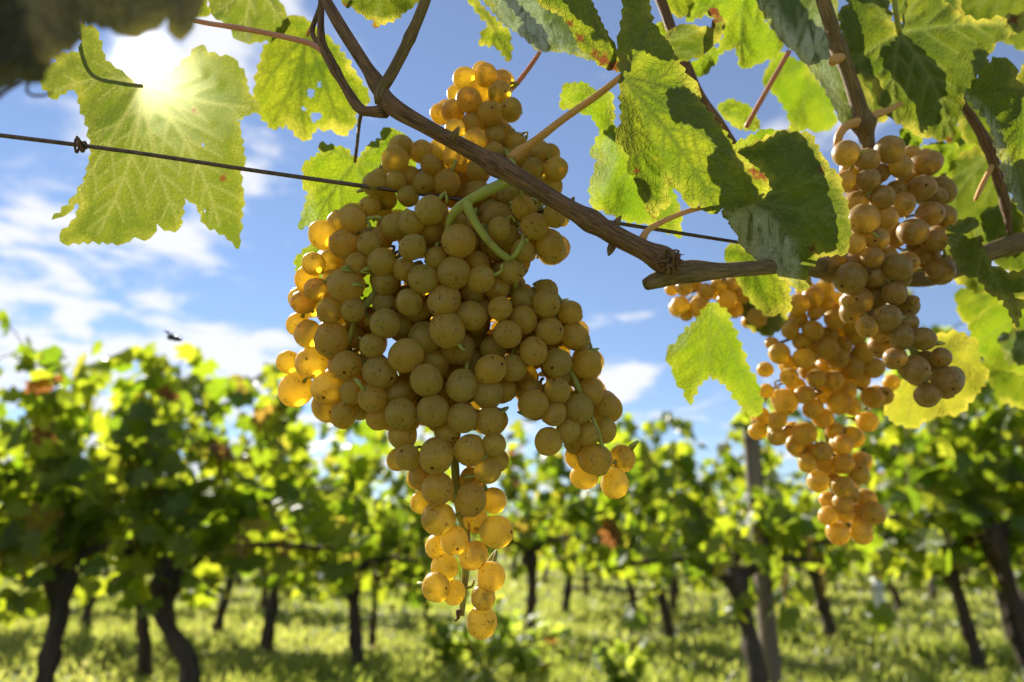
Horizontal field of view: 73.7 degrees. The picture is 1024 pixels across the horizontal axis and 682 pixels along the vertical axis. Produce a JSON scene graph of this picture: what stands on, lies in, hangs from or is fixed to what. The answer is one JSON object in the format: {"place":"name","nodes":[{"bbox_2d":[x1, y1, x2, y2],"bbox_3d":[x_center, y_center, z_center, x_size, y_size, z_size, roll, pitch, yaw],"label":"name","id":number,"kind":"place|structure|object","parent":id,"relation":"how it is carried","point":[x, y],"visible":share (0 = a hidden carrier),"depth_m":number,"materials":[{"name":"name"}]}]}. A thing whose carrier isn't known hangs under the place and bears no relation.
{"place":"outdoors","nodes":[
{"label":"outdoors","id":0,"kind":"place"},
{"bbox_2d":[164,330,181,340],"bbox_3d":[-0.356,-0.005,0.721,0.017,0.012,0.016,0,-17,0],"label":"insect","id":1,"kind":"object","parent":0,"point":[171,336],"visible":1,"depth_m":0.72},
{"bbox_2d":[0,550,1023,681],"bbox_3d":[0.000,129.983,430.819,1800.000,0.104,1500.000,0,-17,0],"label":"ground","id":2,"kind":"structure","parent":0,"point":[306,647],"depth_m":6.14,"materials":[{"name":"plant"}]},
{"bbox_2d":[0,408,73,579],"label":"grapevine","id":3,"kind":"object","parent":2,"relation":"on","point":[22,456],"visible":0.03,"depth_m":5.89,"materials":[{"name":"green plant"}]},
{"bbox_2d":[0,310,136,627],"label":"grapevine","id":4,"kind":"object","parent":2,"relation":"on","point":[14,434],"visible":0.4,"depth_m":3.08,"materials":[{"name":"green plant"}]},
{"bbox_2d":[77,451,88,575],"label":"grapevine","id":5,"kind":"object","parent":2,"relation":"on","point":[80,568],"visible":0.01,"depth_m":8.22,"materials":[{"name":"green plant"}]},
{"bbox_2d":[14,427,214,633],"bbox_3d":[-3.405,1.499,5.696,1.787,1.835,0.727,-1,-17,3],"label":"grapevine","id":6,"kind":"object","parent":2,"relation":"on","point":[86,615],"visible":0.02,"depth_m":5.43,"materials":[{"name":"green plant"}]},
{"bbox_2d":[0,342,304,681],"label":"grapevine","id":7,"kind":"object","parent":2,"relation":"on","point":[148,512],"visible":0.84,"depth_m":2.94,"materials":[{"name":"green plant"}]},
{"bbox_2d":[107,475,197,569],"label":"grapevine","id":8,"kind":"object","parent":2,"relation":"on","point":[110,560],"visible":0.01,"depth_m":7.80,"materials":[{"name":"green plant"}]},
{"bbox_2d":[16,340,317,681],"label":"grapevine","id":9,"kind":"object","parent":2,"relation":"on","point":[142,625],"visible":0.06,"depth_m":3.83,"materials":[{"name":"green plant"}]},
{"bbox_2d":[0,343,398,681],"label":"grapevine","id":10,"kind":"object","parent":2,"relation":"on","point":[268,424],"visible":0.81,"depth_m":3.14,"materials":[{"name":"green plant"}]},
{"bbox_2d":[235,571,241,585],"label":"grapevine","id":11,"kind":"object","parent":2,"relation":"on","point":[238,577],"depth_m":12.80,"materials":[{"name":"green plant"}]},
{"bbox_2d":[179,411,327,638],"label":"grapevine","id":12,"kind":"object","parent":2,"relation":"on","point":[239,448],"visible":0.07,"depth_m":5.39,"materials":[{"name":"green plant"}]},
{"bbox_2d":[210,476,297,608],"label":"grapevine","id":13,"kind":"object","parent":2,"relation":"on","point":[264,593],"visible":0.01,"depth_m":7.92,"materials":[{"name":"brown plant"}]},
{"bbox_2d":[185,421,393,651],"bbox_3d":[-1.843,1.429,5.142,2.050,1.729,0.743,-3,-17,11],"label":"grapevine","id":14,"kind":"object","parent":2,"relation":"on","point":[267,636],"visible":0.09,"depth_m":4.96,"materials":[{"name":"green plant"}]},
{"bbox_2d":[264,424,470,673],"bbox_3d":[-0.772,1.148,3.985,1.289,1.574,0.627,5,-17,-16],"label":"grapevine","id":15,"kind":"object","parent":2,"relation":"on","point":[374,555],"visible":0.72,"depth_m":3.90,"materials":[{"name":"green plant"}]},
{"bbox_2d":[321,442,414,606],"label":"grapevine","id":16,"kind":"object","parent":2,"relation":"on","point":[375,501],"visible":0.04,"depth_m":7.88,"materials":[{"name":"green plant"}]},
{"bbox_2d":[313,481,430,644],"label":"grapevine","id":17,"kind":"object","parent":2,"relation":"on","point":[405,531],"visible":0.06,"depth_m":5.43,"materials":[{"name":"green plant"}]},
{"bbox_2d":[385,500,470,626],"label":"grapevine","id":18,"kind":"object","parent":2,"relation":"on","point":[427,605],"visible":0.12,"depth_m":5.29,"materials":[{"name":"green plant"}]},
{"bbox_2d":[423,614,473,671],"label":"weed","id":19,"kind":"object","parent":2,"relation":"on","point":[445,645],"visible":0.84,"depth_m":3.84,"materials":[{"name":"green plant"}]},
{"bbox_2d":[440,594,524,674],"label":"weed","id":20,"kind":"object","parent":2,"relation":"on","point":[470,648],"visible":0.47,"depth_m":3.81,"materials":[{"name":"green plant"}]},
{"bbox_2d":[491,503,544,579],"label":"grapevine","id":21,"kind":"object","parent":2,"relation":"on","point":[511,552],"visible":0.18,"depth_m":14.74,"materials":[{"name":"green plant"}]},
{"bbox_2d":[489,611,573,681],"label":"weed","id":22,"kind":"object","parent":2,"relation":"on","point":[519,652],"visible":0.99,"depth_m":3.40,"materials":[{"name":"green plant"}]},
{"bbox_2d":[512,479,563,585],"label":"grapevine","id":23,"kind":"object","parent":2,"relation":"on","point":[515,550],"visible":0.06,"depth_m":12.34,"materials":[{"name":"green plant"}]},
{"bbox_2d":[445,426,658,632],"bbox_3d":[0.225,1.574,5.787,2.082,1.815,0.882,-5,-17,16],"label":"grapevine","id":24,"kind":"object","parent":2,"relation":"on","point":[529,545],"visible":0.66,"depth_m":5.72,"materials":[{"name":"green plant"}]},
{"bbox_2d":[486,458,621,613],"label":"grapevine","id":25,"kind":"object","parent":2,"relation":"on","point":[554,564],"visible":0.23,"depth_m":7.46,"materials":[{"name":"green plant"}]},
{"bbox_2d":[563,495,601,584],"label":"grapevine","id":26,"kind":"object","parent":2,"relation":"on","point":[599,580],"visible":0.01,"depth_m":11.99,"materials":[{"name":"brown plant"}]},
{"bbox_2d":[547,489,620,596],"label":"grapevine","id":27,"kind":"object","parent":2,"relation":"on","point":[585,584],"visible":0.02,"depth_m":9.91,"materials":[{"name":"green plant"}]},
{"bbox_2d":[567,441,672,613],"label":"grapevine","id":28,"kind":"object","parent":2,"relation":"on","point":[630,587],"visible":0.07,"depth_m":6.67,"materials":[{"name":"green plant"}]},
{"bbox_2d":[592,637,653,681],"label":"weed","id":29,"kind":"object","parent":2,"relation":"on","point":[610,667],"visible":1,"depth_m":3.31,"materials":[{"name":"green plant"}]},
{"bbox_2d":[627,489,686,594],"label":"grapevine","id":30,"kind":"object","parent":2,"relation":"on","point":[678,592],"visible":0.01,"depth_m":9.78,"materials":[{"name":"brown plant"}]},
{"bbox_2d":[594,454,743,613],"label":"grapevine","id":31,"kind":"object","parent":2,"relation":"on","point":[673,588],"visible":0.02,"depth_m":7.27,"materials":[{"name":"green plant"}]},
{"bbox_2d":[574,411,782,640],"bbox_3d":[1.269,1.381,5.301,1.570,1.881,0.673,-2,-17,5],"label":"grapevine","id":32,"kind":"object","parent":2,"relation":"on","point":[643,501],"visible":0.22,"depth_m":5.21,"materials":[{"name":"green plant"}]},
{"bbox_2d":[505,390,895,681],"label":"grapevine","id":33,"kind":"object","parent":2,"relation":"on","point":[768,509],"visible":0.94,"depth_m":3.46,"materials":[{"name":"green plant"}]},
{"bbox_2d":[682,514,728,586],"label":"grapevine","id":34,"kind":"object","parent":2,"relation":"on","point":[686,581],"depth_m":12.15,"materials":[{"name":"brown plant"}]},
{"bbox_2d":[695,458,747,564],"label":"grapevine","id":35,"kind":"object","parent":2,"relation":"on","point":[707,462],"visible":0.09,"depth_m":9.90,"materials":[{"name":"green plant"}]},
{"bbox_2d":[713,493,742,563],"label":"grapevine","id":36,"kind":"object","parent":2,"relation":"on","point":[740,558],"visible":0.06,"depth_m":12.37,"materials":[{"name":"green plant"}]},
{"bbox_2d":[688,481,818,581],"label":"grapevine","id":37,"kind":"object","parent":2,"relation":"on","point":[797,575],"visible":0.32,"depth_m":7.48,"materials":[{"name":"green plant"}]},
{"bbox_2d":[740,406,782,681],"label":"vineyard post","id":38,"kind":"object","parent":2,"relation":"on","point":[767,629],"visible":0.58,"depth_m":3.50,"materials":[{"name":"grey wood"}]},
{"bbox_2d":[732,468,828,582],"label":"grapevine","id":39,"kind":"object","parent":2,"relation":"on","point":[788,486],"visible":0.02,"depth_m":9.46,"materials":[{"name":"green plant"}]},
{"bbox_2d":[718,414,917,639],"bbox_3d":[2.462,1.392,5.295,1.742,1.808,0.848,0,-17,0],"label":"grapevine","id":40,"kind":"object","parent":2,"relation":"on","point":[823,605],"visible":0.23,"depth_m":5.19,"materials":[{"name":"green plant"}]},
{"bbox_2d":[825,468,913,613],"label":"grapevine","id":41,"kind":"object","parent":2,"relation":"on","point":[895,594],"visible":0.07,"depth_m":7.20,"materials":[{"name":"green plant"}]},
{"bbox_2d":[871,578,884,608],"bbox_3d":[3.525,2.536,6.540,0.112,0.500,0.112,0,-17,0],"label":"vine guard","id":42,"kind":"object","parent":2,"relation":"on","point":[877,588],"visible":0.48,"depth_m":6.54,"materials":[{"name":"plastic"}]},
{"bbox_2d":[876,477,952,600],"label":"grapevine","id":43,"kind":"object","parent":2,"relation":"on","point":[932,593],"visible":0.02,"depth_m":9.38,"materials":[{"name":"brown plant"}]},
{"bbox_2d":[846,390,1023,569],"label":"grapevine","id":44,"kind":"object","parent":2,"relation":"on","point":[979,556],"visible":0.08,"depth_m":4.11,"materials":[{"name":"green plant"}]},
{"bbox_2d":[855,379,1023,673],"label":"grapevine","id":45,"kind":"object","parent":2,"relation":"on","point":[883,455],"visible":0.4,"depth_m":4.00,"materials":[{"name":"green plant"}]},
{"bbox_2d":[398,534,951,536],"bbox_3d":[0.000,1.255,4.426,12.042,0.024,0.004,-1,-17,5],"label":"trellis wire","id":46,"kind":"object","parent":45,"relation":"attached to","point":[664,535],"visible":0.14,"depth_m":4.32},
{"bbox_2d":[865,286,1023,678],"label":"grapevine","id":47,"kind":"object","parent":2,"relation":"on","point":[919,500],"visible":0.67,"depth_m":3.75,"materials":[{"name":"green plant"}]},
{"bbox_2d":[872,430,1023,645],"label":"grapevine","id":48,"kind":"object","parent":2,"relation":"on","point":[975,585],"visible":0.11,"depth_m":4.86,"materials":[{"name":"green plant"}]},
{"bbox_2d":[997,444,1023,602],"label":"grapevine","id":49,"kind":"object","parent":2,"relation":"on","point":[1014,566],"visible":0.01,"depth_m":7.09,"materials":[{"name":"green plant"}]},
{"bbox_2d":[0,0,1023,522],"label":"sky","id":50,"kind":"structure","parent":0,"point":[191,282],"materials":[{"name":"blue"}]},
{"bbox_2d":[195,0,1023,289],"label":"vine cane","id":51,"kind":"object","parent":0,"point":[668,265],"visible":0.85,"depth_m":0.33,"materials":[{"name":"brown plant"}]},
{"bbox_2d":[0,0,204,91],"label":"vine leaf","id":52,"kind":"object","parent":51,"relation":"attached to","point":[37,37],"visible":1,"depth_m":0.15,"materials":[{"name":"plant"}]},
{"bbox_2d":[0,82,52,97],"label":"tendril","id":53,"kind":"object","parent":52,"relation":"attached to","point":[4,92],"visible":0.91,"depth_m":0.18,"materials":[{"name":"plant"}]},
{"bbox_2d":[41,22,260,248],"bbox_3d":[-0.217,-0.149,0.411,0.134,0.191,0.040,2,-17,-6],"label":"vine leaf","id":54,"kind":"object","parent":51,"relation":"hanging from","point":[187,107],"visible":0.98,"depth_m":0.40,"materials":[{"name":"plant"}]},
{"bbox_2d":[199,0,210,16],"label":"vine leaf","id":55,"kind":"object","parent":51,"relation":"attached to","point":[205,10],"visible":0.24,"depth_m":0.43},
{"bbox_2d":[208,0,290,44],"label":"vine leaf","id":56,"kind":"object","parent":51,"relation":"attached to","point":[269,15],"visible":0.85,"depth_m":0.44,"materials":[{"name":"plant"}]},
{"bbox_2d":[253,15,370,141],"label":"vine leaf","id":57,"kind":"object","parent":51,"relation":"hanging from","point":[287,75],"visible":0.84,"depth_m":0.46,"materials":[{"name":"plant"}]},
{"bbox_2d":[293,244,371,306],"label":"vine leaf","id":58,"kind":"object","parent":51,"relation":"attached to","point":[312,248],"visible":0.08,"depth_m":0.43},
{"bbox_2d":[298,115,416,229],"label":"vine leaf","id":59,"kind":"object","parent":51,"relation":"attached to","point":[332,162],"visible":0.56,"depth_m":0.42,"materials":[{"name":"plant"}]},
{"bbox_2d":[341,0,418,27],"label":"vine leaf","id":60,"kind":"object","parent":51,"relation":"attached to","point":[381,12],"visible":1,"depth_m":0.38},
{"bbox_2d":[276,179,638,639],"bbox_3d":[-0.029,0.025,0.369,0.196,0.252,0.156,0,-17,0],"label":"grape bunch","id":61,"kind":"object","parent":51,"relation":"hanging from","point":[457,362],"visible":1,"depth_m":0.34,"materials":[{"name":"food"}]},
{"bbox_2d":[0,133,919,267],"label":"trellis wire","id":62,"kind":"object","parent":51,"relation":"attached to","point":[188,160],"visible":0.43,"depth_m":0.36,"materials":[{"name":"metal"}]},
{"bbox_2d":[73,136,87,153],"bbox_3d":[-0.222,-0.100,0.350,0.006,0.008,0.007,0,-17,0],"label":"tendril","id":63,"kind":"object","parent":62,"relation":"attached to","point":[80,148],"visible":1,"depth_m":0.35,"materials":[{"name":"plant"}]},
{"bbox_2d":[356,61,567,221],"bbox_3d":[-0.018,-0.109,0.390,0.101,0.107,0.113,-15,-22,41],"label":"grape bunch","id":64,"kind":"object","parent":51,"relation":"hanging from","point":[479,93],"visible":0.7,"depth_m":0.36,"materials":[{"name":"food"}]},
{"bbox_2d":[468,0,513,61],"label":"vine leaf","id":65,"kind":"object","parent":51,"relation":"attached to","point":[496,34],"visible":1,"depth_m":0.45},
{"bbox_2d":[484,0,593,92],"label":"vine leaf","id":66,"kind":"object","parent":51,"relation":"attached to","point":[536,26],"visible":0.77,"depth_m":0.41,"materials":[{"name":"plant"}]},
{"bbox_2d":[559,81,615,133],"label":"vine leaf","id":67,"kind":"object","parent":51,"relation":"attached to","point":[600,110],"visible":0.88,"depth_m":0.42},
{"bbox_2d":[587,125,682,237],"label":"vine leaf","id":68,"kind":"object","parent":51,"relation":"attached to","point":[612,189],"visible":0.71,"depth_m":0.43,"materials":[{"name":"plant"}]},
{"bbox_2d":[508,0,768,218],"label":"vine leaf","id":69,"kind":"object","parent":51,"relation":"hanging from","point":[670,131],"visible":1,"depth_m":0.34,"materials":[{"name":"plant"}]},
{"bbox_2d":[536,0,619,72],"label":"vine leaf","id":70,"kind":"object","parent":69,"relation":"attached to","point":[589,31],"visible":1,"depth_m":0.34,"materials":[{"name":"plant"}]},
{"bbox_2d":[655,0,736,144],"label":"vine cane","id":71,"kind":"object","parent":51,"relation":"attached to","point":[666,14],"visible":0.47,"depth_m":0.44,"materials":[{"name":"brown plant"}]},
{"bbox_2d":[656,21,665,35],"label":"vine leaf","id":72,"kind":"object","parent":71,"relation":"attached to","point":[660,25],"visible":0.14,"depth_m":0.47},
{"bbox_2d":[656,0,694,17],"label":"vine leaf","id":73,"kind":"object","parent":71,"relation":"attached to","point":[679,9],"visible":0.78,"depth_m":0.47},
{"bbox_2d":[664,7,725,61],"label":"vine leaf","id":74,"kind":"object","parent":71,"relation":"attached to","point":[687,42],"visible":0.87,"depth_m":0.41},
{"bbox_2d":[691,46,717,76],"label":"vine leaf","id":75,"kind":"object","parent":71,"relation":"attached to","point":[703,64],"visible":0.88,"depth_m":0.47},
{"bbox_2d":[686,0,783,68],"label":"vine leaf","id":76,"kind":"object","parent":71,"relation":"attached to","point":[750,36],"visible":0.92,"depth_m":0.48,"materials":[{"name":"plant"}]},
{"bbox_2d":[665,302,764,416],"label":"vine leaf","id":77,"kind":"object","parent":51,"relation":"attached to","point":[707,345],"visible":1,"depth_m":0.48,"materials":[{"name":"plant"}]},
{"bbox_2d":[665,277,766,328],"bbox_3d":[0.176,-0.032,0.578,0.071,0.050,0.110,-15,-23,41],"label":"grape bunch","id":78,"kind":"object","parent":51,"relation":"hanging from","point":[727,293],"visible":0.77,"depth_m":0.56,"materials":[{"name":"food"}]},
{"bbox_2d":[717,99,759,131],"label":"vine leaf","id":79,"kind":"object","parent":51,"relation":"attached to","point":[734,113],"visible":0.89,"depth_m":0.50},
{"bbox_2d":[639,129,852,291],"bbox_3d":[0.119,-0.074,0.352,0.128,0.080,0.030,7,-18,-21],"label":"vine leaf","id":80,"kind":"object","parent":51,"relation":"hanging from","point":[794,223],"visible":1,"depth_m":0.36,"materials":[{"name":"plant"}]},
{"bbox_2d":[728,128,773,224],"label":"vine leaf","id":81,"kind":"object","parent":51,"relation":"attached to","point":[760,134],"visible":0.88,"depth_m":0.37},
{"bbox_2d":[724,243,792,315],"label":"vine leaf","id":82,"kind":"object","parent":51,"relation":"attached to","point":[768,295],"visible":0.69,"depth_m":0.45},
{"bbox_2d":[741,300,787,336],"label":"vine leaf","id":83,"kind":"object","parent":51,"relation":"attached to","point":[774,324],"visible":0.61,"depth_m":0.57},
{"bbox_2d":[762,52,837,132],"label":"vine leaf","id":84,"kind":"object","parent":51,"relation":"attached to","point":[797,89],"visible":0.9,"depth_m":0.58,"materials":[{"name":"plant"}]},
{"bbox_2d":[748,276,899,545],"bbox_3d":[0.250,0.056,0.528,0.142,0.196,0.090,11,-20,-33],"label":"grape bunch","id":85,"kind":"object","parent":51,"relation":"hanging from","point":[835,372],"visible":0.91,"depth_m":0.50,"materials":[{"name":"food"}]},
{"bbox_2d":[815,0,902,149],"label":"vine cane","id":86,"kind":"object","parent":51,"relation":"attached to","point":[861,124],"visible":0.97,"depth_m":0.41,"materials":[{"name":"brown plant"}]},
{"bbox_2d":[744,0,874,128],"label":"vine leaf","id":87,"kind":"object","parent":86,"relation":"attached to","point":[796,26],"visible":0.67,"depth_m":0.44,"materials":[{"name":"plant"}]},
{"bbox_2d":[858,74,887,123],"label":"vine leaf","id":88,"kind":"object","parent":86,"relation":"attached to","point":[884,118],"visible":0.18,"depth_m":0.46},
{"bbox_2d":[838,0,1023,143],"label":"vine leaf","id":89,"kind":"object","parent":86,"relation":"attached to","point":[925,62],"visible":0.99,"depth_m":0.43,"materials":[{"name":"plant"}]},
{"bbox_2d":[819,135,965,407],"bbox_3d":[0.246,-0.041,0.440,0.089,0.173,0.156,-8,-19,25],"label":"grape bunch","id":90,"kind":"object","parent":51,"relation":"hanging from","point":[869,276],"visible":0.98,"depth_m":0.40,"materials":[{"name":"food"}]},
{"bbox_2d":[899,128,922,146],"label":"vine leaf","id":91,"kind":"object","parent":51,"relation":"attached to","point":[908,136],"visible":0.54,"depth_m":0.48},
{"bbox_2d":[889,0,964,22],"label":"vine leaf","id":92,"kind":"object","parent":51,"relation":"attached to","point":[955,4],"visible":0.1,"depth_m":0.51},
{"bbox_2d":[884,329,989,428],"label":"vine leaf","id":93,"kind":"object","parent":51,"relation":"attached to","point":[904,408],"visible":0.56,"depth_m":0.55,"materials":[{"name":"plant"}]},
{"bbox_2d":[942,245,986,293],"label":"vine leaf","id":94,"kind":"object","parent":51,"relation":"attached to","point":[975,285],"visible":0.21,"depth_m":0.51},
{"bbox_2d":[953,125,975,155],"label":"vine leaf","id":95,"kind":"object","parent":51,"relation":"attached to","point":[962,143],"visible":0.22,"depth_m":0.56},
{"bbox_2d":[954,288,998,325],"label":"vine leaf","id":96,"kind":"object","parent":51,"relation":"attached to","point":[970,303],"visible":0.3,"depth_m":0.66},
{"bbox_2d":[945,217,1023,328],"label":"vine leaf","id":97,"kind":"object","parent":51,"relation":"hanging from","point":[967,250],"visible":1,"depth_m":0.40,"materials":[{"name":"plant"}]},
{"bbox_2d":[961,101,1013,234],"bbox_3d":[0.329,-0.121,0.472,0.053,0.088,0.018,9,-19,-26],"label":"vine cane","id":98,"kind":"object","parent":51,"relation":"attached to","point":[988,149],"visible":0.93,"depth_m":0.47,"materials":[{"name":"brown plant"}]},
{"bbox_2d":[919,141,959,178],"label":"vine leaf","id":99,"kind":"object","parent":98,"relation":"attached to","point":[947,151],"visible":0.38,"depth_m":0.50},
{"bbox_2d":[946,145,1023,255],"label":"vine leaf","id":100,"kind":"object","parent":98,"relation":"attached to","point":[971,168],"visible":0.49,"depth_m":0.52,"materials":[{"name":"plant"}]},
{"bbox_2d":[957,64,1023,149],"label":"vine leaf","id":101,"kind":"object","parent":98,"relation":"attached to","point":[968,136],"visible":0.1,"depth_m":0.50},
{"bbox_2d":[963,56,1023,214],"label":"vine leaf","id":102,"kind":"object","parent":98,"relation":"attached to","point":[994,93],"visible":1,"depth_m":0.40,"materials":[{"name":"plant"}]},
{"bbox_2d":[961,0,1023,50],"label":"vine leaf","id":103,"kind":"object","parent":51,"relation":"attached to","point":[976,10],"visible":0.48,"depth_m":0.56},
{"bbox_2d":[968,300,1023,375],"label":"vine leaf","id":104,"kind":"object","parent":51,"relation":"attached to","point":[989,325],"visible":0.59,"depth_m":0.58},
{"bbox_2d":[979,199,1023,271],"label":"vine leaf","id":105,"kind":"object","parent":51,"relation":"attached to","point":[989,216],"visible":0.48,"depth_m":0.54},
{"bbox_2d":[981,360,1023,408],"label":"vine leaf","id":106,"kind":"object","parent":51,"relation":"attached to","point":[1008,387],"visible":0.62,"depth_m":0.63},
{"bbox_2d":[997,328,1023,365],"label":"vine leaf","id":107,"kind":"object","parent":51,"relation":"attached to","point":[1011,342],"visible":1,"depth_m":0.55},
{"bbox_2d":[256,473,982,479],"bbox_3d":[0.000,0.900,4.532,12.042,0.024,0.004,-1,-17,5],"label":"trellis wire","id":108,"kind":"object","parent":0,"point":[677,476],"visible":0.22,"depth_m":4.40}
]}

